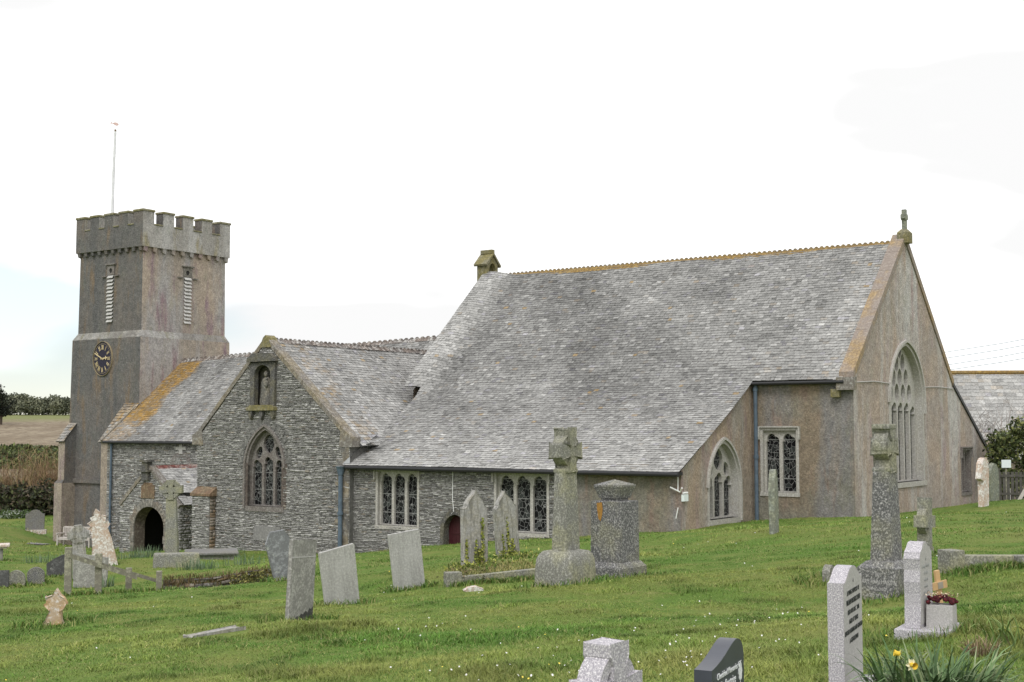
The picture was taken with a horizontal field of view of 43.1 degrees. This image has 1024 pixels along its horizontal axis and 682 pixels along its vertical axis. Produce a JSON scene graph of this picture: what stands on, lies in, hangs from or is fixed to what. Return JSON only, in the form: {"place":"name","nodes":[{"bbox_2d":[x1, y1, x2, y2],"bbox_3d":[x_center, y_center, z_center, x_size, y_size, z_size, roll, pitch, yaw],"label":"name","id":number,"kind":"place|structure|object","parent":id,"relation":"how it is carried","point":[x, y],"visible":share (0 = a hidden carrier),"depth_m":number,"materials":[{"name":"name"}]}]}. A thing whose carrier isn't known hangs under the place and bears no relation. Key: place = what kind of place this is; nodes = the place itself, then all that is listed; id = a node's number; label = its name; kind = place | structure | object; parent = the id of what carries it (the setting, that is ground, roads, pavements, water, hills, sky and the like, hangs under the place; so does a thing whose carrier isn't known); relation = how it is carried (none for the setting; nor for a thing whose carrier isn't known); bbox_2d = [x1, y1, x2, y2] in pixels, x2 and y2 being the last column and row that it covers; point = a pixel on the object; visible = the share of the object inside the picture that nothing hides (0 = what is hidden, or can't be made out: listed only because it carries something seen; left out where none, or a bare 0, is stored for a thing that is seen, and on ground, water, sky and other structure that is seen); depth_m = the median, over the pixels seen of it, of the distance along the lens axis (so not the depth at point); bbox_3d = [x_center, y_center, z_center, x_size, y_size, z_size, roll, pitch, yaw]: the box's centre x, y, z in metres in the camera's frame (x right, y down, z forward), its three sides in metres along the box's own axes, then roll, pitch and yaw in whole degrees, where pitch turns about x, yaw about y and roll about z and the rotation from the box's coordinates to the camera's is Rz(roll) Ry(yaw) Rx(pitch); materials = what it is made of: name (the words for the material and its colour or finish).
{"place":"outdoors","nodes":[
{"label":"outdoors","id":0,"kind":"place"},
{"bbox_2d":[0,414,1023,681],"bbox_3d":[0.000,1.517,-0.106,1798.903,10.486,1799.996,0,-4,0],"label":"ground","id":1,"kind":"structure","parent":0,"point":[32,428],"depth_m":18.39,"materials":[{"name":"green plant"}]},
{"bbox_2d":[0,570,9,586],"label":"headstone","id":2,"kind":"object","parent":1,"relation":"on","point":[4,577],"visible":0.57,"depth_m":32.64,"materials":[{"name":"grey stone"}]},
{"bbox_2d":[0,543,9,560],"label":"table tomb","id":3,"kind":"object","parent":1,"relation":"on","point":[4,546],"visible":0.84,"depth_m":45.36,"materials":[{"name":"stone"}]},
{"bbox_2d":[0,384,16,424],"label":"conifer","id":4,"kind":"object","parent":1,"relation":"on","point":[5,410],"visible":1,"depth_m":214.42,"materials":[{"name":"green plant"}]},
{"bbox_2d":[5,393,24,414],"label":"skyline tree","id":5,"kind":"object","parent":1,"relation":"on","point":[14,396],"visible":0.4,"depth_m":264.23,"materials":[{"name":"green plant"}]},
{"bbox_2d":[9,570,25,585],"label":"headstone","id":6,"kind":"object","parent":1,"relation":"on","point":[16,576],"visible":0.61,"depth_m":33.11,"materials":[{"name":"stone"}]},
{"bbox_2d":[0,508,43,518],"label":"cow parsley","id":7,"kind":"object","parent":1,"relation":"on","point":[11,515],"visible":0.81,"depth_m":87.81,"materials":[{"name":"green plant"}]},
{"bbox_2d":[12,392,33,414],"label":"skyline tree","id":8,"kind":"object","parent":1,"relation":"on","point":[22,395],"visible":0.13,"depth_m":267.37,"materials":[{"name":"green plant"}]},
{"bbox_2d":[0,477,56,514],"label":"hedge","id":9,"kind":"object","parent":1,"relation":"on","point":[23,498],"visible":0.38,"depth_m":89.20,"materials":[{"name":"green plant"}]},
{"bbox_2d":[0,439,57,489],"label":"willow scrub","id":10,"kind":"object","parent":1,"relation":"on","point":[34,476],"visible":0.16,"depth_m":96.87,"materials":[{"name":"brown plant"}]},
{"bbox_2d":[0,442,58,470],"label":"bramble scrub","id":11,"kind":"object","parent":1,"relation":"on","point":[11,451],"visible":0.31,"depth_m":140.03,"materials":[{"name":"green plant"}]},
{"bbox_2d":[13,396,48,414],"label":"skyline tree","id":12,"kind":"object","parent":1,"relation":"on","point":[31,405],"visible":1,"depth_m":260.92,"materials":[{"name":"green plant"}]},
{"bbox_2d":[25,510,46,533],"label":"headstone","id":13,"kind":"object","parent":1,"relation":"on","point":[35,520],"visible":0.91,"depth_m":73.39,"materials":[{"name":"stone"}]},
{"bbox_2d":[27,567,44,583],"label":"headstone","id":14,"kind":"object","parent":1,"relation":"on","point":[35,575],"visible":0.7,"depth_m":33.59,"materials":[{"name":"grey stone"}]},
{"bbox_2d":[25,397,55,414],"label":"skyline tree","id":15,"kind":"object","parent":1,"relation":"on","point":[47,401],"visible":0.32,"depth_m":264.12,"materials":[{"name":"green plant"}]},
{"bbox_2d":[20,551,61,562],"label":"daffodil clump","id":16,"kind":"object","parent":1,"relation":"on","point":[46,559],"visible":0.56,"depth_m":44.39,"materials":[{"name":"green plant"}]},
{"bbox_2d":[44,394,64,414],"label":"skyline tree","id":17,"kind":"object","parent":1,"relation":"on","point":[54,396],"visible":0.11,"depth_m":267.24,"materials":[{"name":"green plant"}]},
{"bbox_2d":[42,587,67,624],"bbox_3d":[-6.286,3.713,17.787,0.465,0.646,0.154,4,-5,-12],"label":"stone cross","id":18,"kind":"object","parent":1,"relation":"on","point":[56,603],"visible":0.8,"depth_m":17.74,"materials":[{"name":"beige stone"}]},
{"bbox_2d":[46,554,64,576],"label":"headstone","id":19,"kind":"object","parent":1,"relation":"on","point":[55,566],"visible":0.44,"depth_m":35.60,"materials":[{"name":"grey stone"}]},
{"bbox_2d":[0,518,117,554],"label":"grass","id":20,"kind":"structure","parent":1,"relation":"on","point":[30,549],"depth_m":64.44,"materials":[{"name":"green plant"}]},
{"bbox_2d":[49,396,69,414],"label":"skyline tree","id":21,"kind":"object","parent":1,"relation":"on","point":[61,407],"visible":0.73,"depth_m":260.63,"materials":[{"name":"green plant"}]},
{"bbox_2d":[56,526,91,547],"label":"park bench","id":22,"kind":"object","parent":1,"relation":"on","point":[63,538],"visible":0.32,"depth_m":66.06,"materials":[{"name":"grey wood"}]},
{"bbox_2d":[67,524,89,577],"bbox_3d":[-11.571,5.754,34.666,0.541,1.660,0.181,-2,-2,-30],"label":"celtic cross","id":23,"kind":"object","parent":1,"relation":"on","point":[77,536],"visible":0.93,"depth_m":34.60,"materials":[{"name":"stone"}]},
{"bbox_2d":[73,553,108,587],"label":"headstone","id":24,"kind":"object","parent":1,"relation":"on","point":[84,575],"visible":0.55,"depth_m":33.12,"materials":[{"name":"stone"}]},
{"bbox_2d":[87,509,117,564],"bbox_3d":[-12.511,6.125,39.679,0.912,2.007,0.203,-2,-3,-20],"label":"headstone","id":25,"kind":"object","parent":1,"relation":"on","point":[102,541],"visible":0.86,"depth_m":39.61,"materials":[{"name":"stone"}]},
{"bbox_2d":[102,574,114,586],"bbox_3d":[-9.620,5.665,30.687,0.401,0.368,0.468,2,-4,-22],"label":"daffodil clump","id":26,"kind":"object","parent":1,"relation":"on","point":[110,582],"visible":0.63,"depth_m":30.65,"materials":[{"name":"green plant"}]},
{"bbox_2d":[64,547,161,593],"bbox_3d":[-8.086,4.783,26.375,2.120,1.272,0.455,4,-5,-43],"label":"handrail","id":27,"kind":"object","parent":1,"relation":"on","point":[99,565],"visible":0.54,"depth_m":26.08,"materials":[{"name":"grey wood"}]},
{"bbox_2d":[115,551,143,558],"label":"daffodil clump","id":28,"kind":"object","parent":1,"relation":"on","point":[130,555],"visible":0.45,"depth_m":44.54,"materials":[{"name":"green plant"}]},
{"bbox_2d":[129,545,162,557],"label":"daffodil clump","id":29,"kind":"object","parent":1,"relation":"on","point":[144,553],"visible":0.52,"depth_m":47.00,"materials":[{"name":"green plant"}]},
{"bbox_2d":[159,480,183,552],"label":"celtic cross","id":30,"kind":"object","parent":1,"relation":"on","point":[170,491],"visible":0.96,"depth_m":41.63,"materials":[{"name":"stone"}]},
{"bbox_2d":[153,552,199,567],"bbox_3d":[-10.131,6.812,39.126,1.396,0.820,0.556,1,-4,-14],"label":"chest tomb","id":31,"kind":"object","parent":1,"relation":"on","point":[165,560],"visible":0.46,"depth_m":38.89,"materials":[{"name":"stone"}]},
{"bbox_2d":[175,556,220,570],"bbox_3d":[-8.646,6.119,35.676,1.210,0.369,1.088,0,-4,0],"label":"daffodil clump","id":32,"kind":"object","parent":1,"relation":"on","point":[201,566],"visible":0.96,"depth_m":35.54,"materials":[{"name":"green plant"}]},
{"bbox_2d":[185,548,238,559],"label":"chest tomb","id":33,"kind":"object","parent":1,"relation":"on","point":[221,553],"visible":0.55,"depth_m":42.53,"materials":[{"name":"stone"}]},
{"bbox_2d":[183,625,245,637],"bbox_3d":[-3.513,3.490,15.300,0.200,0.162,0.843,-3,-5,35],"label":"ledger stone","id":34,"kind":"object","parent":1,"relation":"on","point":[232,628],"visible":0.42,"depth_m":15.31,"materials":[{"name":"stone"}]},
{"bbox_2d":[162,563,272,589],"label":"stone wall","id":35,"kind":"structure","parent":1,"relation":"on","point":[252,575],"depth_m":28.16,"materials":[{"name":"stone"}]},
{"bbox_2d":[224,553,261,565],"bbox_3d":[-7.760,6.353,37.696,1.225,0.371,0.929,0,-4,0],"label":"daffodil clump","id":36,"kind":"object","parent":1,"relation":"on","point":[250,562],"visible":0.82,"depth_m":37.74,"materials":[{"name":"green plant"}]},
{"bbox_2d":[265,530,290,580],"bbox_3d":[-4.535,4.381,25.690,0.563,1.312,0.082,-14,7,-28],"label":"headstone","id":37,"kind":"object","parent":1,"relation":"on","point":[277,545],"visible":0.59,"depth_m":25.61,"materials":[{"name":"grey stone"}]},
{"bbox_2d":[285,539,316,620],"bbox_3d":[-2.745,3.242,16.825,0.063,1.358,0.613,1,-5,21],"label":"headstone","id":38,"kind":"object","parent":1,"relation":"on","point":[300,578],"visible":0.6,"depth_m":16.77,"materials":[{"name":"stone"}]},
{"bbox_2d":[318,543,358,604],"bbox_3d":[-2.615,3.717,19.741,0.588,1.178,0.069,-9,7,-33],"label":"headstone","id":39,"kind":"object","parent":1,"relation":"on","point":[338,573],"visible":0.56,"depth_m":19.70,"materials":[{"name":"stone"}]},
{"bbox_2d":[387,529,424,589],"bbox_3d":[-1.835,3.975,22.734,0.608,1.288,0.068,-8,4,-31],"label":"headstone","id":40,"kind":"object","parent":1,"relation":"on","point":[406,558],"visible":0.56,"depth_m":22.69,"materials":[{"name":"stone"}]},
{"bbox_2d":[5,517,936,679],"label":"daisies","id":41,"kind":"object","parent":1,"relation":"on","point":[578,640],"visible":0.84,"depth_m":11.37,"materials":[{"name":"white plant"}]},
{"bbox_2d":[463,585,482,591],"bbox_3d":[-0.631,4.091,21.270,0.332,0.148,0.223,5,-5,-10],"label":"stone fragment","id":42,"kind":"object","parent":1,"relation":"on","point":[472,588],"visible":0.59,"depth_m":21.18,"materials":[{"name":"white stone"}]},
{"bbox_2d":[460,489,487,565],"bbox_3d":[-0.724,3.712,24.797,0.573,1.795,0.143,2,-4,-40],"label":"headstone","id":43,"kind":"object","parent":1,"relation":"on","point":[473,510],"visible":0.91,"depth_m":24.72,"materials":[{"name":"stone"}]},
{"bbox_2d":[439,517,518,570],"bbox_3d":[-0.479,3.853,24.646,2.081,0.973,0.448,3,-5,-39],"label":"ivy","id":44,"kind":"object","parent":43,"relation":"attached to","point":[478,559],"visible":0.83,"depth_m":24.69,"materials":[{"name":"green plant"}]},
{"bbox_2d":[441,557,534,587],"bbox_3d":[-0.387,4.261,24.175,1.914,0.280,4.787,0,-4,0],"label":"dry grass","id":45,"kind":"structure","parent":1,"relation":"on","point":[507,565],"depth_m":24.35,"materials":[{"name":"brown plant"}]},
{"bbox_2d":[444,568,534,586],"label":"grave kerb","id":46,"kind":"structure","parent":1,"relation":"on","point":[452,576],"depth_m":22.58,"materials":[{"name":"stone"}]},
{"bbox_2d":[434,559,504,583],"bbox_3d":[-0.769,4.070,22.803,1.298,0.450,1.088,0,-4,0],"label":"ivy","id":47,"kind":"object","parent":46,"relation":"on","point":[465,573],"visible":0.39,"depth_m":22.79,"materials":[{"name":"green plant"}]},
{"bbox_2d":[492,490,519,555],"bbox_3d":[-0.120,3.909,26.719,0.542,1.733,0.132,-7,4,-37],"label":"headstone","id":48,"kind":"object","parent":1,"relation":"on","point":[504,508],"visible":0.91,"depth_m":26.64,"materials":[{"name":"stone"}]},
{"bbox_2d":[488,518,539,558],"bbox_3d":[0.079,4.054,26.581,1.775,0.895,0.429,3,-5,-36],"label":"ivy","id":49,"kind":"object","parent":48,"relation":"attached to","point":[509,552],"visible":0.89,"depth_m":26.66,"materials":[{"name":"green plant"}]},
{"bbox_2d":[0,499,1023,601],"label":"grass","id":50,"kind":"structure","parent":1,"relation":"on","point":[756,528],"depth_m":31.63,"materials":[{"name":"green plant"}]},
{"bbox_2d":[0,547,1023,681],"bbox_3d":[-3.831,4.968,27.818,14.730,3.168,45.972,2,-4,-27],"label":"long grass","id":51,"kind":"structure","parent":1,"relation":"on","point":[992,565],"depth_m":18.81,"materials":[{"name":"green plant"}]},
{"bbox_2d":[53,208,989,552],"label":"church","id":52,"kind":"structure","parent":1,"relation":"on","point":[695,392],"depth_m":51.35,"materials":[{"name":"stone"}]},
{"bbox_2d":[110,122,118,212],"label":"flagpole","id":53,"kind":"object","parent":52,"relation":"on","point":[113,173],"visible":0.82,"depth_m":76.31,"materials":[{"name":"white metal"}]},
{"bbox_2d":[242,424,286,512],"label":"window","id":54,"kind":"structure","parent":52,"relation":"in","point":[264,462],"depth_m":52.58,"materials":[{"name":"grey stone"}]},
{"bbox_2d":[373,470,420,529],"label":"window","id":55,"kind":"structure","parent":52,"relation":"in","point":[397,492],"depth_m":48.77,"materials":[{"name":"stone"}]},
{"bbox_2d":[440,509,460,544],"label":"door","id":56,"kind":"structure","parent":52,"relation":"in","point":[450,523],"depth_m":47.21,"materials":[{"name":"red paint"}]},
{"bbox_2d":[491,473,550,537],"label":"window","id":57,"kind":"structure","parent":52,"relation":"in","point":[529,492],"depth_m":45.35,"materials":[{"name":"glass"}]},
{"bbox_2d":[706,437,742,526],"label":"window","id":58,"kind":"structure","parent":52,"relation":"in","point":[724,483],"depth_m":44.75,"materials":[{"name":"stone"}]},
{"bbox_2d":[758,426,799,496],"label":"window","id":59,"kind":"structure","parent":52,"relation":"in","point":[779,445],"depth_m":45.88,"materials":[{"name":"stone"}]},
{"bbox_2d":[888,340,926,487],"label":"window","id":60,"kind":"structure","parent":52,"relation":"in","point":[906,388],"depth_m":49.81,"materials":[{"name":"stone"}]},
{"bbox_2d":[960,446,972,495],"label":"window","id":61,"kind":"structure","parent":52,"relation":"in","point":[966,453],"depth_m":55.42,"materials":[{"name":"grey stone"}]},
{"bbox_2d":[535,427,595,586],"bbox_3d":[0.823,2.628,19.862,0.697,2.610,0.828,-3,-5,35],"label":"celtic cross","id":62,"kind":"object","parent":1,"relation":"on","point":[564,558],"visible":0.96,"depth_m":19.72,"materials":[{"name":"stone"}]},
{"bbox_2d":[569,637,641,681],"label":"celtic cross","id":63,"kind":"object","parent":1,"relation":"on","point":[607,659],"visible":1,"depth_m":4.92,"materials":[{"name":"stone"}]},
{"bbox_2d":[591,479,646,578],"bbox_3d":[1.671,3.171,21.032,0.740,1.845,0.770,-3,-5,35],"label":"pedestal monument","id":64,"kind":"object","parent":1,"relation":"on","point":[614,530],"visible":0.7,"depth_m":20.82,"materials":[{"name":"grey stone"}]},
{"bbox_2d":[694,637,743,681],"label":"headstone","id":65,"kind":"object","parent":1,"relation":"on","point":[723,660],"visible":1,"depth_m":5.25,"materials":[{"name":"stone"}]},
{"bbox_2d":[768,469,778,533],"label":"headstone","id":66,"kind":"object","parent":1,"relation":"on","point":[773,498],"visible":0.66,"depth_m":30.66,"materials":[{"name":"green stone"}]},
{"bbox_2d":[822,564,834,581],"bbox_3d":[4.484,3.381,18.311,0.109,0.449,0.289,-2,-1,32],"label":"footstone","id":67,"kind":"object","parent":1,"relation":"on","point":[827,570],"visible":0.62,"depth_m":18.21,"materials":[{"name":"stone"}]},
{"bbox_2d":[827,565,874,681],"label":"headstone","id":68,"kind":"object","parent":1,"relation":"on","point":[844,604],"visible":1,"depth_m":7.78,"materials":[{"name":"stone"}]},
{"bbox_2d":[857,424,903,600],"bbox_3d":[4.868,2.317,16.879,0.540,2.470,0.725,-3,-5,35],"label":"celtic cross","id":69,"kind":"object","parent":1,"relation":"on","point":[881,570],"visible":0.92,"depth_m":16.73,"materials":[{"name":"grey stone"}]},
{"bbox_2d":[914,497,935,551],"bbox_3d":[6.956,3.230,21.847,0.220,1.180,0.540,-3,-8,35],"label":"celtic cross","id":70,"kind":"object","parent":1,"relation":"on","point":[924,521],"visible":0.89,"depth_m":21.77,"materials":[{"name":"stone"}]},
{"bbox_2d":[894,540,958,639],"bbox_3d":[3.482,2.152,10.838,0.440,0.951,0.660,-2,-5,30],"label":"headstone","id":71,"kind":"object","parent":1,"relation":"on","point":[917,559],"visible":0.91,"depth_m":10.71,"materials":[{"name":"stone"}]},
{"bbox_2d":[926,602,957,631],"bbox_3d":[3.563,2.287,10.748,0.220,0.209,0.170,-2,-5,30],"label":"flower box","id":72,"kind":"object","parent":71,"relation":"on","point":[941,614],"visible":0.84,"depth_m":10.68,"materials":[{"name":"stone"}]},
{"bbox_2d":[926,590,958,604],"bbox_3d":[3.571,2.126,10.742,0.337,0.112,0.238,-2,-5,30],"label":"flower arrangement","id":73,"kind":"object","parent":72,"relation":"on","point":[945,597],"visible":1,"depth_m":10.71,"materials":[{"name":"red plant"}]},
{"bbox_2d":[830,630,1023,681],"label":"daffodil clump","id":74,"kind":"object","parent":1,"relation":"on","point":[934,672],"visible":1,"depth_m":7.29,"materials":[{"name":"green plant"}]},
{"bbox_2d":[932,570,947,602],"bbox_3d":[3.797,2.369,11.447,0.170,0.690,0.044,-7,0,-28],"label":"grave marker","id":75,"kind":"object","parent":1,"relation":"on","point":[938,584],"visible":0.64,"depth_m":11.44,"materials":[{"name":"brown wood"}]},
{"bbox_2d":[956,634,1003,657],"bbox_3d":[3.423,2.225,9.470,0.392,0.190,0.370,-4,-5,42],"label":"dead grass tuft","id":76,"kind":"object","parent":1,"relation":"on","point":[980,649],"visible":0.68,"depth_m":9.43,"materials":[{"name":"brown plant"}]},
{"bbox_2d":[937,549,1023,573],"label":"grave kerb","id":77,"kind":"structure","parent":1,"relation":"on","point":[948,558],"depth_m":17.31,"materials":[{"name":"stone"}]},
{"bbox_2d":[975,457,988,506],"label":"cross stone","id":78,"kind":"object","parent":1,"relation":"on","point":[982,474],"visible":0.76,"depth_m":43.17,"materials":[{"name":"beige stone"}]},
{"bbox_2d":[948,339,1023,351],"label":"overhead wire","id":79,"kind":"object","parent":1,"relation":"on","point":[987,345],"visible":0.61,"depth_m":62.75,"materials":[{"name":"grey metal"}]},
{"bbox_2d":[948,345,1023,357],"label":"overhead wire","id":80,"kind":"object","parent":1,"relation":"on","point":[987,351],"visible":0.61,"depth_m":62.71,"materials":[{"name":"grey metal"}]},
{"bbox_2d":[949,352,1023,364],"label":"overhead wire","id":81,"kind":"object","parent":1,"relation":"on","point":[987,358],"visible":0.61,"depth_m":62.71,"materials":[{"name":"grey metal"}]},
{"bbox_2d":[951,370,1023,498],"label":"outbuilding","id":82,"kind":"structure","parent":1,"relation":"on","point":[982,384],"depth_m":78.41,"materials":[{"name":"stone"}]},
{"bbox_2d":[951,358,1023,369],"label":"overhead wire","id":83,"kind":"object","parent":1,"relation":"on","point":[987,364],"visible":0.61,"depth_m":62.74,"materials":[{"name":"grey metal"}]},
{"bbox_2d":[988,463,999,500],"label":"headstone","id":84,"kind":"object","parent":1,"relation":"on","point":[993,482],"visible":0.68,"depth_m":46.55,"materials":[{"name":"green stone"}]},
{"bbox_2d":[969,609,1023,649],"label":"leafy tuft","id":85,"kind":"object","parent":1,"relation":"on","point":[1001,629],"visible":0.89,"depth_m":9.82,"materials":[{"name":"green plant"}]},
{"bbox_2d":[969,389,1023,468],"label":"bare shrub","id":86,"kind":"object","parent":1,"relation":"on","point":[984,437],"visible":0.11,"depth_m":59.55,"materials":[{"name":"grey plant"}]},
{"bbox_2d":[982,416,1023,500],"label":"evergreen shrub","id":87,"kind":"object","parent":1,"relation":"on","point":[1000,448],"visible":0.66,"depth_m":55.65,"materials":[{"name":"green plant"}]},
{"bbox_2d":[1001,460,1010,499],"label":"notice board","id":88,"kind":"object","parent":1,"relation":"on","point":[1005,464],"visible":0.75,"depth_m":52.76,"materials":[{"name":"plastic"}]},
{"bbox_2d":[998,468,1023,500],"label":"wooden fence","id":89,"kind":"object","parent":1,"relation":"on","point":[1012,476],"visible":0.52,"depth_m":50.78,"materials":[{"name":"grey wood"}]},
{"bbox_2d":[1018,489,1023,499],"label":"plank","id":90,"kind":"object","parent":1,"relation":"on","point":[1021,495],"visible":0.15,"depth_m":50.01,"materials":[{"name":"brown wood"}]},
{"bbox_2d":[0,0,1023,414],"label":"sky","id":91,"kind":"structure","parent":0,"point":[361,158],"materials":[{"name":"white"}]},
{"bbox_2d":[67,604,1023,681],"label":"grass","id":92,"kind":"structure","parent":0,"point":[321,668],"depth_m":10.64,"materials":[{"name":"green plant"}]}
]}

